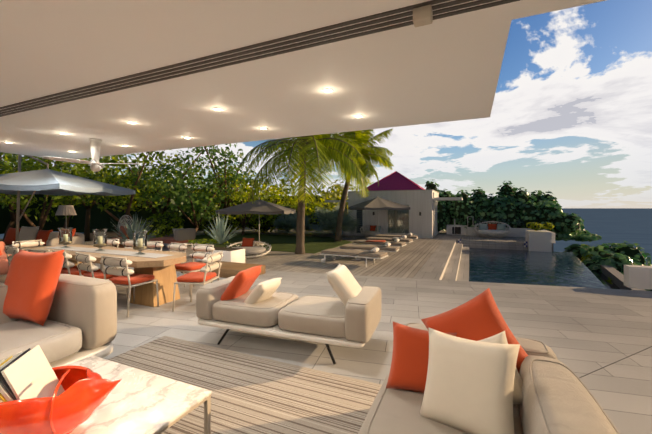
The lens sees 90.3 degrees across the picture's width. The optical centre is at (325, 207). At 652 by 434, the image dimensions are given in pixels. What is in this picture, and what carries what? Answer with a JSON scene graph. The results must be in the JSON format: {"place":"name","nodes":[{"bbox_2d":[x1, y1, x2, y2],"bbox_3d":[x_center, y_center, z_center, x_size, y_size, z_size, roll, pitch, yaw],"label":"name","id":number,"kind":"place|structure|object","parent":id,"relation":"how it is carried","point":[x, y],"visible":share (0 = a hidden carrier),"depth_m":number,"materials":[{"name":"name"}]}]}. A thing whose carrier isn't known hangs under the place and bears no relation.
{"place":"outdoors","nodes":[
{"label":"outdoors","id":0,"kind":"place"},
{"bbox_2d":[0,229,205,244],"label":"terrain","id":1,"kind":"structure","parent":0,"point":[110,234],"depth_m":26.14,"materials":[{"name":"green plant"}]},
{"bbox_2d":[0,174,345,233],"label":"hedge","id":2,"kind":"object","parent":1,"relation":"on","point":[100,220],"visible":0.18,"depth_m":32.31,"materials":[{"name":"green plant"}]},
{"bbox_2d":[0,153,356,229],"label":"forest tree leaves","id":3,"kind":"object","parent":1,"relation":"on","point":[244,193],"visible":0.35,"depth_m":22.83,"materials":[{"name":"green plant"}]},
{"bbox_2d":[0,150,254,221],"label":"trees","id":4,"kind":"object","parent":3,"relation":"attached to","point":[76,171],"visible":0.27,"depth_m":16.56,"materials":[{"name":"green plant"}]},
{"bbox_2d":[0,143,263,222],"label":"forest tree leaves","id":5,"kind":"object","parent":3,"relation":"attached to","point":[181,189],"visible":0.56,"depth_m":18.70,"materials":[{"name":"green plant"}]},
{"bbox_2d":[264,179,373,212],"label":"olive tree leaves","id":6,"kind":"object","parent":3,"relation":"attached to","point":[337,192],"visible":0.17,"depth_m":27.18,"materials":[{"name":"green plant"}]},
{"bbox_2d":[144,233,351,253],"bbox_3d":[-3.731,1.795,17.106,10.050,0.165,6.400,0,0,24],"label":"lawn patch","id":7,"kind":"object","parent":1,"relation":"on","point":[312,244],"visible":0.41,"depth_m":15.86,"materials":[{"name":"green plant"}]},
{"bbox_2d":[107,202,361,246],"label":"plants","id":8,"kind":"object","parent":7,"relation":"on","point":[290,220],"visible":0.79,"depth_m":17.11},
{"bbox_2d":[216,197,295,244],"bbox_3d":[-3.067,0.628,14.887,2.911,2.200,2.911,0,0,4],"label":"umbrella","id":9,"kind":"object","parent":7,"relation":"on","point":[261,207],"visible":0.83,"depth_m":13.75,"materials":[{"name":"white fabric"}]},
{"bbox_2d":[188,209,553,243],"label":"plants","id":10,"kind":"object","parent":7,"relation":"on","point":[201,241],"visible":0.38,"depth_m":20.14,"materials":[{"name":"green plant"}]},
{"bbox_2d":[0,0,605,158],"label":"ceiling","id":11,"kind":"structure","parent":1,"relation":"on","point":[446,69],"depth_m":3.03,"materials":[{"name":"paint"}]},
{"bbox_2d":[42,138,140,171],"bbox_3d":[-4.361,-0.967,5.898,1.436,0.610,1.268,0,0,24],"label":"ceiling fan","id":12,"kind":"object","parent":11,"relation":"attached to","point":[95,163],"visible":1,"depth_m":5.99,"materials":[{"name":"white metal"}]},
{"bbox_2d":[4,88,362,151],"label":"recessed lights","id":13,"kind":"object","parent":11,"relation":"attached to","point":[327,90],"visible":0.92,"depth_m":4.50,"materials":[{"name":"white"}]},
{"bbox_2d":[0,0,519,116],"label":"ceiling track","id":14,"kind":"structure","parent":11,"relation":"attached to","point":[423,13],"depth_m":2.53,"materials":[{"name":"grey metal"}]},
{"bbox_2d":[426,182,651,290],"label":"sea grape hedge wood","id":15,"kind":"object","parent":1,"relation":"on","point":[629,252],"visible":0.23,"depth_m":19.93,"materials":[{"name":"green plant"}]},
{"bbox_2d":[474,218,524,225],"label":"shrubs","id":16,"kind":"object","parent":15,"relation":"on","point":[502,220],"visible":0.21,"depth_m":19.70,"materials":[{"name":"green plant"}]},
{"bbox_2d":[425,179,651,290],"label":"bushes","id":17,"kind":"object","parent":15,"relation":"attached to","point":[579,234],"visible":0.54,"depth_m":18.90,"materials":[{"name":"green plant"}]},
{"bbox_2d":[590,265,645,290],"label":"infinity edge wall","id":18,"kind":"structure","parent":1,"relation":"on","point":[615,276],"depth_m":12.33,"materials":[{"name":"grey stone"}]},
{"bbox_2d":[0,146,346,244],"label":"forest trees","id":19,"kind":"object","parent":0,"point":[43,218],"visible":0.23,"depth_m":18.96,"materials":[{"name":"green plant"}]},
{"bbox_2d":[84,227,552,277],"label":"wood deck","id":20,"kind":"structure","parent":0,"point":[408,260],"depth_m":10.98,"materials":[{"name":"brown wood"}]},
{"bbox_2d":[55,205,76,228],"bbox_3d":[-9.390,0.748,11.714,0.613,1.660,0.613,0,0,24],"label":"table lamp","id":21,"kind":"object","parent":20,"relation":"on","point":[66,210],"visible":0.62,"depth_m":11.54,"materials":[{"name":"beige fabric"}]},
{"bbox_2d":[111,215,132,247],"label":"peacock chair","id":22,"kind":"object","parent":20,"relation":"on","point":[122,228],"visible":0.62,"depth_m":13.68,"materials":[{"name":"brown wicker"}]},
{"bbox_2d":[149,228,195,245],"bbox_3d":[-6.802,1.315,14.286,1.900,0.845,1.000,0,0,24],"label":"coral lounge bed","id":23,"kind":"object","parent":20,"relation":"on","point":[183,235],"visible":0.83,"depth_m":13.83,"materials":[{"name":"white"}]},
{"bbox_2d":[139,204,319,237],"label":"planter shrub leaves","id":24,"kind":"object","parent":20,"relation":"on","point":[177,218],"visible":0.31,"depth_m":18.31,"materials":[{"name":"green plant"}]},
{"bbox_2d":[226,238,270,258],"bbox_3d":[-2.744,1.457,11.450,1.603,0.704,1.529,0,0,24],"label":"round lounge chair","id":25,"kind":"object","parent":20,"relation":"on","point":[248,246],"visible":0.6,"depth_m":11.42,"materials":[{"name":"beige fabric"}]},
{"bbox_2d":[277,221,347,233],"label":"plants","id":26,"kind":"object","parent":20,"relation":"on","point":[307,227],"visible":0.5,"depth_m":19.24,"materials":[{"name":"blue plant"}]},
{"bbox_2d":[240,129,391,253],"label":"palm trees","id":27,"kind":"object","parent":20,"relation":"on","point":[300,248],"visible":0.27,"depth_m":12.01,"materials":[{"name":"green plant"}]},
{"bbox_2d":[239,129,392,203],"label":"palm fronds","id":28,"kind":"object","parent":27,"relation":"attached to","point":[362,138],"visible":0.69,"depth_m":11.62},
{"bbox_2d":[333,227,351,236],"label":"bean bags","id":29,"kind":"object","parent":20,"relation":"on","point":[346,234],"visible":0.31,"depth_m":18.93,"materials":[{"name":"grey"}]},
{"bbox_2d":[319,249,387,266],"bbox_3d":[0.844,1.535,9.985,2.000,0.385,0.790,0,0,28],"label":"sun lounger","id":30,"kind":"object","parent":20,"relation":"on","point":[333,253],"visible":1,"depth_m":9.74,"materials":[{"name":"white"}]},
{"bbox_2d":[339,244,398,258],"bbox_3d":[1.501,1.535,11.335,2.000,0.385,0.790,0,0,19],"label":"sun lounger","id":31,"kind":"object","parent":20,"relation":"on","point":[370,248],"visible":0.85,"depth_m":11.11,"materials":[{"name":"white"}]},
{"bbox_2d":[360,225,383,237],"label":"armchair","id":32,"kind":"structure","parent":20,"relation":"on","point":[372,232],"depth_m":18.53,"materials":[{"name":"white wicker"}]},
{"bbox_2d":[348,195,409,233],"bbox_3d":[2.841,0.528,17.799,2.571,2.400,2.571,0,0,-14],"label":"umbrella","id":33,"kind":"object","parent":20,"relation":"on","point":[377,203],"depth_m":16.95,"materials":[{"name":"white fabric"}]},
{"bbox_2d":[352,240,406,252],"bbox_3d":[2.112,1.535,12.876,2.000,0.385,0.790,0,0,27],"label":"sun lounger","id":34,"kind":"object","parent":20,"relation":"on","point":[363,242],"visible":0.62,"depth_m":12.61,"materials":[{"name":"white fabric"}]},
{"bbox_2d":[351,233,411,259],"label":"pillows","id":35,"kind":"object","parent":20,"relation":"on","point":[387,244],"visible":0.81,"depth_m":12.58,"materials":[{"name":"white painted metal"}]},
{"bbox_2d":[365,237,412,242],"bbox_3d":[2.731,1.535,14.205,2.000,0.385,0.790,0,0,27],"label":"sun lounger","id":36,"kind":"object","parent":20,"relation":"on","point":[407,240],"visible":0.67,"depth_m":13.99,"materials":[{"name":"white fabric"}]},
{"bbox_2d":[325,189,462,237],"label":"pool pavilion","id":37,"kind":"structure","parent":20,"relation":"on","point":[419,218],"depth_m":19.00,"materials":[{"name":"grey paint"}]},
{"bbox_2d":[361,171,424,190],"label":"pavilion roof","id":38,"kind":"structure","parent":37,"relation":"on","point":[395,180],"depth_m":20.28,"materials":[{"name":"purple"}]},
{"bbox_2d":[375,234,417,243],"bbox_3d":[3.393,1.535,15.700,2.000,0.385,0.790,0,0,20],"label":"sun lounger","id":39,"kind":"object","parent":20,"relation":"on","point":[392,236],"visible":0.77,"depth_m":15.54,"materials":[{"name":"white"}]},
{"bbox_2d":[454,216,468,234],"bbox_3d":[8.502,1.144,20.401,1.199,1.168,0.759,0,0,-2],"label":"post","id":40,"kind":"object","parent":20,"relation":"on","point":[467,226],"visible":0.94,"depth_m":20.17,"materials":[{"name":"white"}]},
{"bbox_2d":[413,239,527,280],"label":"pool steps","id":41,"kind":"structure","parent":20,"relation":"on","point":[448,259],"depth_m":11.70,"materials":[{"name":"stone"}]},
{"bbox_2d":[458,239,526,246],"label":"mosaic posts","id":42,"kind":"object","parent":41,"relation":"on","point":[525,242],"visible":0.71,"depth_m":15.80,"materials":[{"name":"grey"}]},
{"bbox_2d":[473,221,510,237],"bbox_3d":[9.710,1.316,18.995,1.950,1.010,1.873,0,0,24],"label":"outdoor sofa","id":43,"kind":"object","parent":20,"relation":"on","point":[493,230],"depth_m":18.90,"materials":[{"name":"grey fabric"}]},
{"bbox_2d":[446,224,651,289],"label":"planter walls","id":44,"kind":"structure","parent":20,"relation":"on","point":[635,276],"depth_m":15.19,"materials":[{"name":"pale stone"},{"name":"plaster"}]},
{"bbox_2d":[0,263,651,433],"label":"terrace floor","id":45,"kind":"structure","parent":0,"point":[598,341],"depth_m":4.23,"materials":[{"name":"tile"}]},
{"bbox_2d":[0,241,11,274],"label":"lounge armchair","id":46,"kind":"object","parent":45,"relation":"on","point":[4,265],"visible":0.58,"depth_m":6.81,"materials":[{"name":"orange fabric"}]},
{"bbox_2d":[5,246,21,265],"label":"dining chair","id":47,"kind":"object","parent":45,"relation":"on","point":[12,251],"visible":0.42,"depth_m":5.90,"materials":[{"name":"beige fabric"}]},
{"bbox_2d":[11,239,44,248],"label":"dining chair","id":48,"kind":"object","parent":45,"relation":"on","point":[27,243],"visible":0.35,"depth_m":7.03,"materials":[{"name":"beige fabric"}]},
{"bbox_2d":[3,226,84,253],"bbox_3d":[-8.831,0.991,8.770,3.105,0.873,2.345,0,0,12],"label":"lounge sofa","id":49,"kind":"object","parent":45,"relation":"on","point":[49,237],"visible":0.54,"depth_m":9.48,"materials":[{"name":"beige fabric"}]},
{"bbox_2d":[26,249,76,269],"bbox_3d":[-4.900,1.147,5.836,0.580,0.864,0.586,0,0,13],"label":"dining chair","id":50,"kind":"object","parent":45,"relation":"on","point":[40,251],"visible":0.1,"depth_m":5.57,"materials":[{"name":"beige fabric"}]},
{"bbox_2d":[0,249,116,367],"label":"sofa","id":51,"kind":"object","parent":45,"relation":"on","point":[52,312],"visible":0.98,"depth_m":3.15,"materials":[{"name":"white fabric"}]},
{"bbox_2d":[0,154,134,240],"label":"cantilever umbrella","id":52,"kind":"object","parent":45,"relation":"on","point":[47,181],"visible":0.79,"depth_m":8.42,"materials":[{"name":"beige fabric"}]},
{"bbox_2d":[52,250,100,275],"bbox_3d":[-4.267,1.147,5.583,0.580,0.864,0.586,0,0,32],"label":"dining chair","id":53,"kind":"object","parent":45,"relation":"on","point":[68,265],"visible":0.38,"depth_m":5.33,"materials":[{"name":"beige fabric"}]},
{"bbox_2d":[75,252,127,302],"bbox_3d":[-3.656,1.147,5.290,0.580,0.864,0.586,0,0,34],"label":"dining chair","id":54,"kind":"object","parent":45,"relation":"on","point":[86,261],"visible":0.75,"depth_m":5.08,"materials":[{"name":"beige fabric"}]},
{"bbox_2d":[22,227,185,306],"bbox_3d":[-4.137,0.994,6.028,3.800,1.168,1.020,0,0,24],"label":"dining table","id":55,"kind":"object","parent":45,"relation":"on","point":[159,266],"visible":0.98,"depth_m":5.47,"materials":[{"name":"brown wood"}]},
{"bbox_2d":[94,239,119,268],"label":"dining chair","id":56,"kind":"object","parent":45,"relation":"on","point":[115,242],"visible":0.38,"depth_m":7.36,"materials":[{"name":"beige fabric"}]},
{"bbox_2d":[100,239,137,269],"bbox_3d":[-4.426,1.147,6.989,0.580,0.864,0.586,0,0,29],"label":"dining chair","id":57,"kind":"object","parent":45,"relation":"on","point":[129,242],"visible":0.25,"depth_m":7.16,"materials":[{"name":"beige fabric"}]},
{"bbox_2d":[100,256,158,316],"bbox_3d":[-3.004,1.147,4.977,0.580,0.864,0.586,0,0,21],"label":"dining chair","id":58,"kind":"object","parent":45,"relation":"on","point":[127,277],"visible":0.94,"depth_m":4.77,"materials":[{"name":"beige fabric"}]},
{"bbox_2d":[143,241,163,250],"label":"dining chair","id":59,"kind":"object","parent":45,"relation":"on","point":[151,244],"visible":0.23,"depth_m":6.86,"materials":[{"name":"beige fabric"}]},
{"bbox_2d":[167,242,186,286],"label":"dining chair","id":60,"kind":"object","parent":45,"relation":"on","point":[175,246],"visible":0.38,"depth_m":6.49,"materials":[{"name":"beige fabric"}]},
{"bbox_2d":[175,243,214,295],"bbox_3d":[-2.514,1.147,6.119,0.580,0.864,0.586,0,0,27],"label":"dining chair","id":61,"kind":"object","parent":45,"relation":"on","point":[189,267],"visible":0.79,"depth_m":6.18,"materials":[{"name":"beige"}]},
{"bbox_2d":[172,251,222,311],"bbox_3d":[-2.012,1.147,5.149,0.586,0.864,0.580,0,0,6],"label":"dining chair","id":62,"kind":"object","parent":45,"relation":"on","point":[204,276],"visible":0.96,"depth_m":4.97,"materials":[{"name":"beige"}]},
{"bbox_2d":[181,261,264,277],"bbox_3d":[-2.476,1.478,7.796,1.900,0.200,0.800,0,0,24],"label":"wood platform bench","id":63,"kind":"object","parent":45,"relation":"on","point":[229,269],"visible":0.38,"depth_m":7.44,"materials":[{"name":"beige wood"}]},
{"bbox_2d":[196,247,244,262],"bbox_3d":[-3.015,1.453,9.293,1.250,0.550,0.620,0,0,24],"label":"planter","id":64,"kind":"object","parent":63,"relation":"on","point":[236,255],"depth_m":9.01,"materials":[{"name":"white paint"}]},
{"bbox_2d":[108,336,381,433],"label":"rug","id":65,"kind":"object","parent":45,"relation":"on","point":[251,394],"visible":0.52,"depth_m":2.77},
{"bbox_2d":[66,355,211,433],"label":"coffee table","id":66,"kind":"object","parent":65,"relation":"on","point":[137,401],"visible":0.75,"depth_m":2.01,"materials":[{"name":"white stone"}]},
{"bbox_2d":[0,345,120,433],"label":"shell bowl","id":67,"kind":"object","parent":66,"relation":"on","point":[39,394],"visible":1,"depth_m":1.63,"materials":[{"name":"red glass"},{"name":"paper"}]},
{"bbox_2d":[358,288,619,433],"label":"sofa","id":68,"kind":"object","parent":65,"relation":"on","point":[474,365],"visible":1,"depth_m":1.69,"materials":[{"name":"white fabric"}]},
{"bbox_2d":[196,263,380,363],"bbox_3d":[-0.436,1.129,3.850,2.078,0.915,0.856,0,0,20],"label":"sofa","id":69,"kind":"object","parent":45,"relation":"on","point":[350,316],"visible":1,"depth_m":3.57,"materials":[{"name":"white fabric"}]},
{"bbox_2d":[0,208,651,265],"bbox_3d":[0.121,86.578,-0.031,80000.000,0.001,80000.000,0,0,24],"label":"sea","id":70,"kind":"structure","parent":0,"point":[621,225],"depth_m":1476.80,"materials":[{"name":"blue liquid"}]},
{"bbox_2d":[2,0,651,207],"label":"sky","id":71,"kind":"structure","parent":0,"point":[570,118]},
{"bbox_2d":[143,206,550,234],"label":"plants","id":72,"kind":"object","parent":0,"point":[154,224],"visible":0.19,"depth_m":19.80,"materials":[{"name":"green plant"}]},
{"bbox_2d":[469,248,606,288],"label":"pool water","id":73,"kind":"structure","parent":0,"point":[568,269],"depth_m":11.04,"materials":[{"name":"blue liquid"}]},
{"bbox_2d":[580,244,611,281],"bbox_3d":[13.095,3.052,13.700,3.648,1.793,12.782,0,0,24],"label":"shrub","id":74,"kind":"object","parent":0,"point":[584,258],"visible":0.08,"depth_m":16.04,"materials":[{"name":"green plant"}]}
]}

